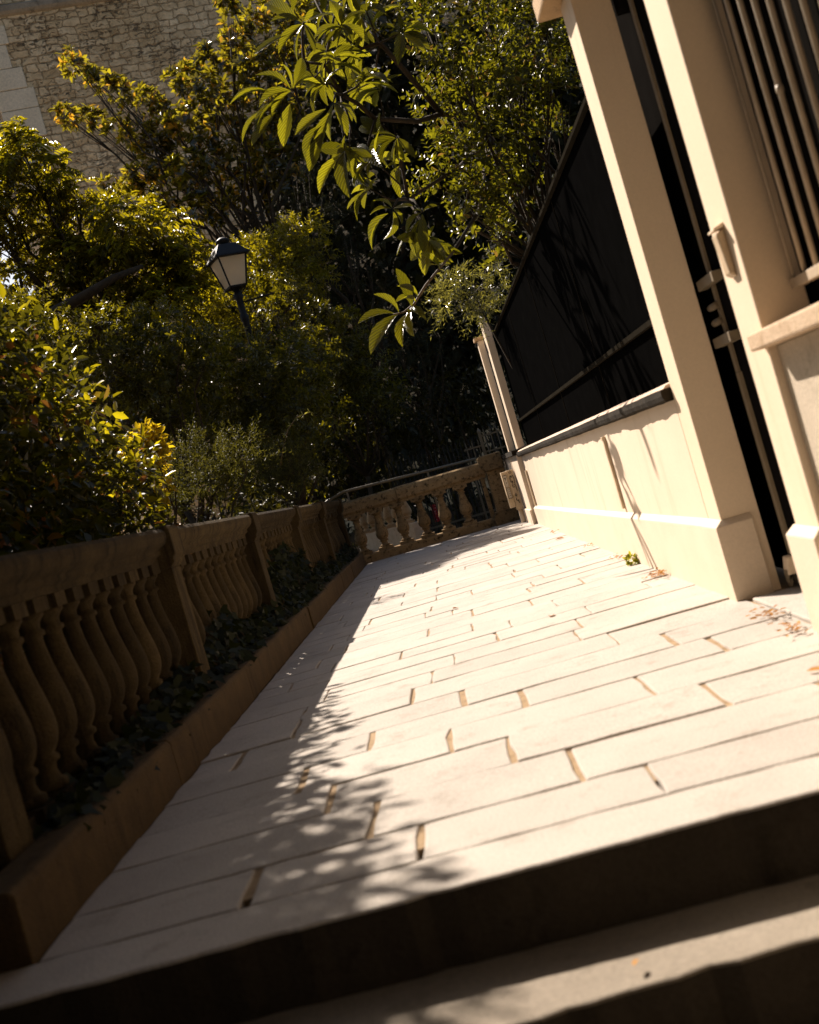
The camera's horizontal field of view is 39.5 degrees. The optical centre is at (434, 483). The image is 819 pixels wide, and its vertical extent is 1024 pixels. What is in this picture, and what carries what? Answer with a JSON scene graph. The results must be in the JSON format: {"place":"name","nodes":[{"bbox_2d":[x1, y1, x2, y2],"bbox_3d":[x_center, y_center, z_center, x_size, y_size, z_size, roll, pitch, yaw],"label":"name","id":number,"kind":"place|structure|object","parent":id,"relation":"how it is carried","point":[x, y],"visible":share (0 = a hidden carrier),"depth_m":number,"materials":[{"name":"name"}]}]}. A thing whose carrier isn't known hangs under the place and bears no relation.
{"place":"outdoors","nodes":[
{"label":"outdoors","id":0,"kind":"place"},
{"bbox_2d":[0,191,54,472],"label":"sky","id":1,"kind":"structure","parent":0,"point":[11,280],"materials":[{"name":"white"}]},
{"bbox_2d":[265,162,415,487],"bbox_3d":[-1.519,-3.257,25.915,3.076,9.069,2.707,-16,0,0],"label":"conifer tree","id":2,"kind":"object","parent":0,"point":[355,278],"visible":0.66,"depth_m":25.83,"materials":[{"name":"green plant"}]},
{"bbox_2d":[0,519,818,1023],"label":"walkway","id":3,"kind":"structure","parent":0,"point":[538,843],"depth_m":3.31,"materials":[{"name":"stone"}]},
{"bbox_2d":[500,469,525,522],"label":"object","id":4,"kind":"object","parent":3,"relation":"on","point":[511,488],"visible":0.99,"depth_m":16.38,"materials":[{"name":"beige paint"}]},
{"bbox_2d":[622,551,638,565],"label":"weed tuft","id":5,"kind":"object","parent":3,"relation":"on","point":[629,556],"visible":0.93,"depth_m":7.70,"materials":[{"name":"green plant"}]},
{"bbox_2d":[641,567,666,578],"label":"leaf litter","id":6,"kind":"object","parent":3,"relation":"on","point":[661,572],"visible":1,"depth_m":6.73,"materials":[{"name":"orange plant"}]},
{"bbox_2d":[611,0,787,568],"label":"side panel","id":7,"kind":"object","parent":3,"relation":"on","point":[695,263],"visible":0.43,"depth_m":5.59,"materials":[{"name":"paint"}]},
{"bbox_2d":[613,0,818,586],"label":"metal gate","id":8,"kind":"structure","parent":3,"relation":"on","point":[760,430],"depth_m":4.99,"materials":[{"name":"metal"}]},
{"bbox_2d":[745,605,785,618],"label":"leaf litter","id":9,"kind":"object","parent":3,"relation":"on","point":[770,613],"visible":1,"depth_m":4.58,"materials":[{"name":"orange plant"}]},
{"bbox_2d":[768,621,807,636],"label":"leaf litter","id":10,"kind":"object","parent":3,"relation":"on","point":[785,623],"visible":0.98,"depth_m":4.23,"materials":[{"name":"orange plant"}]},
{"bbox_2d":[807,666,818,670],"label":"fallen leaf","id":11,"kind":"object","parent":3,"relation":"on","point":[814,668],"visible":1,"depth_m":3.57,"materials":[{"name":"orange plant"}]},
{"bbox_2d":[349,493,491,552],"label":"garden soil","id":12,"kind":"structure","parent":0,"point":[352,538],"depth_m":29.78,"materials":[{"name":"brown soil"}]},
{"bbox_2d":[0,283,183,783],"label":"laurel hedge","id":13,"kind":"object","parent":12,"relation":"on","point":[65,499],"visible":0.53,"depth_m":7.32,"materials":[{"name":"green plant"}]},
{"bbox_2d":[0,115,229,525],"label":"drooping tree","id":14,"kind":"object","parent":12,"relation":"on","point":[85,262],"visible":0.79,"depth_m":21.31,"materials":[{"name":"green plant"}]},
{"bbox_2d":[0,282,240,523],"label":"privet shrub","id":15,"kind":"object","parent":12,"relation":"on","point":[134,395],"visible":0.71,"depth_m":16.81,"materials":[{"name":"green plant"}]},
{"bbox_2d":[112,417,177,525],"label":"golden bush","id":16,"kind":"object","parent":12,"relation":"on","point":[163,450],"visible":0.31,"depth_m":10.51,"materials":[{"name":"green plant"}]},
{"bbox_2d":[156,414,293,523],"bbox_3d":[-2.334,0.321,12.578,1.503,2.375,1.718,-16,0,-22],"label":"rosemary bush","id":17,"kind":"object","parent":12,"relation":"on","point":[191,475],"visible":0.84,"depth_m":12.51,"materials":[{"name":"green plant"}]},
{"bbox_2d":[135,478,318,554],"bbox_3d":[-4.224,1.381,16.635,5.117,2.493,7.601,-16,0,0],"label":"box hedge","id":18,"kind":"object","parent":12,"relation":"on","point":[252,509],"visible":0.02,"depth_m":19.45,"materials":[{"name":"green plant"}]},
{"bbox_2d":[38,263,457,525],"bbox_3d":[-5.985,-1.700,27.521,12.207,8.659,4.934,-16,0,0],"label":"evergreen tree","id":19,"kind":"object","parent":12,"relation":"on","point":[404,451],"visible":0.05,"depth_m":26.95,"materials":[{"name":"green plant"}]},
{"bbox_2d":[206,237,298,504],"bbox_3d":[-2.729,-1.348,19.757,0.868,6.112,0.626,-16,0,-28],"label":"street lamp","id":20,"kind":"object","parent":12,"relation":"on","point":[227,263],"visible":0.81,"depth_m":19.58,"materials":[{"name":"black metal"}]},
{"bbox_2d":[177,207,344,472],"bbox_3d":[-3.081,-1.980,24.064,3.858,7.500,2.625,-16,0,0],"label":"privet shrub","id":21,"kind":"object","parent":12,"relation":"on","point":[299,262],"visible":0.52,"depth_m":23.78,"materials":[{"name":"green plant"}]},
{"bbox_2d":[170,318,355,512],"bbox_3d":[-2.482,-0.571,18.139,3.258,4.475,2.482,-16,0,-30],"label":"privet shrub","id":22,"kind":"object","parent":12,"relation":"on","point":[273,406],"visible":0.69,"depth_m":18.10,"materials":[{"name":"green plant"}]},
{"bbox_2d":[222,419,334,517],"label":"rosemary bush","id":23,"kind":"object","parent":12,"relation":"on","point":[281,474],"visible":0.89,"depth_m":14.65,"materials":[{"name":"green plant"}]},
{"bbox_2d":[279,408,313,467],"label":"arching twig","id":24,"kind":"object","parent":23,"relation":"attached to","point":[296,419],"visible":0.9,"depth_m":14.60,"materials":[{"name":"green plant"}]},
{"bbox_2d":[202,0,442,528],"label":"evergreen tree","id":25,"kind":"object","parent":12,"relation":"on","point":[382,174],"visible":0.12,"depth_m":34.17,"materials":[{"name":"green plant"}]},
{"bbox_2d":[229,0,530,353],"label":"loquat tree","id":26,"kind":"object","parent":12,"relation":"on","point":[427,248],"visible":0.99,"depth_m":9.74,"materials":[{"name":"green plant"}]},
{"bbox_2d":[267,354,534,547],"bbox_3d":[0.137,-0.606,22.620,6.918,3.589,1.427,-16,0,0],"label":"dark hedge","id":27,"kind":"object","parent":12,"relation":"on","point":[476,417],"visible":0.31,"depth_m":22.55,"materials":[{"name":"green plant"}]},
{"bbox_2d":[418,248,514,367],"bbox_3d":[0.756,-1.154,14.204,1.443,3.542,1.189,-16,0,0],"label":"olive shrub","id":28,"kind":"object","parent":12,"relation":"on","point":[475,296],"visible":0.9,"depth_m":14.19,"materials":[{"name":"green plant"}]},
{"bbox_2d":[370,0,581,267],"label":"myrtle shrub","id":29,"kind":"object","parent":12,"relation":"on","point":[522,147],"visible":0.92,"depth_m":10.92,"materials":[{"name":"green plant"}]},
{"bbox_2d":[420,0,585,366],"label":"evergreen tree","id":30,"kind":"object","parent":12,"relation":"on","point":[572,103],"visible":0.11,"depth_m":30.75,"materials":[{"name":"green plant"}]},
{"bbox_2d":[415,495,519,533],"bbox_3d":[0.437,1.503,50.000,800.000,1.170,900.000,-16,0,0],"label":"ground","id":31,"kind":"structure","parent":0,"point":[452,519],"depth_m":28.38,"materials":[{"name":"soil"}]},
{"bbox_2d":[0,553,365,973],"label":"kerb","id":32,"kind":"structure","parent":31,"relation":"on","point":[53,880],"depth_m":3.88,"materials":[{"name":"stone"}]},
{"bbox_2d":[47,0,394,522],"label":"magnolia tree","id":33,"kind":"object","parent":31,"relation":"on","point":[182,178],"visible":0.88,"depth_m":29.50,"materials":[{"name":"green plant"}]},
{"bbox_2d":[0,0,583,534],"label":"old building","id":34,"kind":"structure","parent":31,"relation":"on","point":[142,40],"depth_m":42.83,"materials":[{"name":"stone"}]},
{"bbox_2d":[242,264,418,498],"bbox_3d":[-1.698,-1.502,22.059,2.846,5.810,2.790,-16,0,0],"label":"privet shrub","id":35,"kind":"object","parent":31,"relation":"on","point":[368,392],"visible":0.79,"depth_m":21.85,"materials":[{"name":"green plant"}]},
{"bbox_2d":[359,501,423,551],"bbox_3d":[-0.741,1.090,20.383,0.284,1.920,2.450,-16,0,-28],"label":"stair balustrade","id":36,"kind":"object","parent":31,"relation":"on","point":[394,537],"visible":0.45,"depth_m":20.16,"materials":[{"name":"stone"}]},
{"bbox_2d":[325,458,487,526],"bbox_3d":[-0.427,0.486,18.500,2.605,1.305,0.046,-16,0,0],"label":"handrail","id":37,"kind":"object","parent":31,"relation":"on","point":[427,471],"visible":0.55,"depth_m":18.48,"materials":[{"name":"metal"}]},
{"bbox_2d":[358,290,477,524],"bbox_3d":[-0.130,-1.566,23.870,2.298,5.059,2.689,-16,0,24],"label":"conifer tree","id":38,"kind":"object","parent":31,"relation":"on","point":[423,341],"visible":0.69,"depth_m":24.02,"materials":[{"name":"green plant"}]},
{"bbox_2d":[342,463,495,564],"bbox_3d":[-0.319,0.552,17.755,2.520,1.118,0.310,-16,0,0],"label":"stone balustrade","id":39,"kind":"object","parent":31,"relation":"on","point":[415,492],"visible":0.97,"depth_m":17.64,"materials":[{"name":"stone"}]},
{"bbox_2d":[307,0,538,506],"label":"evergreen tree","id":40,"kind":"object","parent":31,"relation":"on","point":[405,133],"visible":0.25,"depth_m":32.32,"materials":[{"name":"green plant"}]},
{"bbox_2d":[387,432,516,533],"bbox_3d":[0.512,0.059,20.600,2.450,1.600,0.030,-16,0,0],"label":"iron railing","id":41,"kind":"object","parent":31,"relation":"on","point":[459,520],"visible":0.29,"depth_m":20.59,"materials":[{"name":"metal"}]},
{"bbox_2d":[431,504,439,521],"bbox_3d":[0.064,0.524,20.692,0.190,0.320,0.017,-16,0,0],"label":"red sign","id":42,"kind":"object","parent":41,"relation":"hanging from","point":[435,512],"visible":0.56,"depth_m":20.69,"materials":[{"name":"red"}]},
{"bbox_2d":[464,422,515,462],"bbox_3d":[0.971,-0.636,18.795,0.980,0.680,0.070,-16,0,0],"label":"iron fence","id":43,"kind":"object","parent":31,"relation":"on","point":[480,436],"visible":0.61,"depth_m":18.79,"materials":[{"name":"metal"}]},
{"bbox_2d":[501,448,536,524],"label":"end wall","id":44,"kind":"structure","parent":31,"relation":"on","point":[513,461],"depth_m":15.58,"materials":[{"name":"beige paint"}]},
{"bbox_2d":[473,336,514,451],"bbox_3d":[0.827,-1.231,15.810,0.125,1.638,0.240,-16,0,0],"label":"fence post","id":45,"kind":"object","parent":44,"relation":"on","point":[495,393],"visible":0.88,"depth_m":15.72,"materials":[{"name":"beige paint"}]},
{"bbox_2d":[516,382,720,593],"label":"wall","id":46,"kind":"structure","parent":31,"relation":"on","point":[620,479],"depth_m":7.24,"materials":[{"name":"beige paint"}]},
{"bbox_2d":[480,319,536,505],"bbox_3d":[1.017,-0.962,15.290,0.110,2.580,0.660,-16,0,0],"label":"fence post","id":47,"kind":"object","parent":46,"relation":"on","point":[504,394],"visible":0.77,"depth_m":15.26,"materials":[{"name":"beige paint"}]},
{"bbox_2d":[492,95,668,444],"bbox_3d":[1.019,-1.233,10.360,0.045,1.600,9.780,-16,0,0],"label":"sheet fence","id":48,"kind":"object","parent":46,"relation":"on","point":[574,332],"visible":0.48,"depth_m":7.89,"materials":[{"name":"black metal"}]},
{"bbox_2d":[532,0,781,601],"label":"gate pillar","id":49,"kind":"structure","parent":31,"relation":"on","point":[738,547],"depth_m":5.22,"materials":[{"name":"beige paint"}]},
{"bbox_2d":[644,0,818,632],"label":"gate pillar","id":50,"kind":"structure","parent":31,"relation":"on","point":[711,116],"depth_m":3.87,"materials":[{"name":"beige paint"}]},
{"bbox_2d":[708,222,736,277],"bbox_3d":[1.009,-0.811,4.006,0.038,0.191,0.098,-16,0,0],"label":"intercom box","id":51,"kind":"object","parent":50,"relation":"attached to","point":[719,239],"visible":1,"depth_m":3.97,"materials":[{"name":"beige paint"}]},
{"bbox_2d":[733,0,818,489],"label":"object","id":52,"kind":"structure","parent":31,"relation":"on","point":[796,334],"depth_m":3.66,"materials":[{"name":"paint"}]},
{"bbox_2d":[712,0,818,288],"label":"window grille","id":53,"kind":"object","parent":52,"relation":"attached to","point":[806,276],"depth_m":3.59,"materials":[{"name":"brown metal"}]},
{"bbox_2d":[476,451,519,525],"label":"stone pier","id":54,"kind":"structure","parent":0,"point":[491,465],"depth_m":17.51,"materials":[{"name":"stone"}]},
{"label":"lower pavement","id":55,"kind":"structure","parent":0,"visible":0},
{"bbox_2d":[0,498,351,871],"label":"stone balustrade","id":56,"kind":"object","parent":55,"relation":"on","point":[84,679],"visible":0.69,"depth_m":4.87,"materials":[{"name":"stone"}]},
{"bbox_2d":[33,660,225,840],"bbox_3d":[-1.214,1.050,4.779,0.292,0.274,2.628,-16,0,0],"label":"ivy plant","id":57,"kind":"object","parent":56,"relation":"attached to","point":[154,722],"visible":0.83,"depth_m":4.54,"materials":[{"name":"green plant"}]},
{"bbox_2d":[203,599,291,675],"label":"ivy plant","id":58,"kind":"object","parent":56,"relation":"attached to","point":[253,629],"visible":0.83,"depth_m":7.07,"materials":[{"name":"green plant"}]},
{"bbox_2d":[266,541,327,617],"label":"ivy plant","id":59,"kind":"object","parent":56,"relation":"attached to","point":[291,575],"visible":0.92,"depth_m":10.11,"materials":[{"name":"green plant"}]},
{"bbox_2d":[313,543,357,583],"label":"ivy plant","id":60,"kind":"object","parent":56,"relation":"attached to","point":[324,571],"visible":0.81,"depth_m":13.87,"materials":[{"name":"green plant"}]},
{"bbox_2d":[240,874,818,1023],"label":"steps","id":61,"kind":"structure","parent":55,"relation":"on","point":[750,957],"depth_m":2.38,"materials":[{"name":"stone"}]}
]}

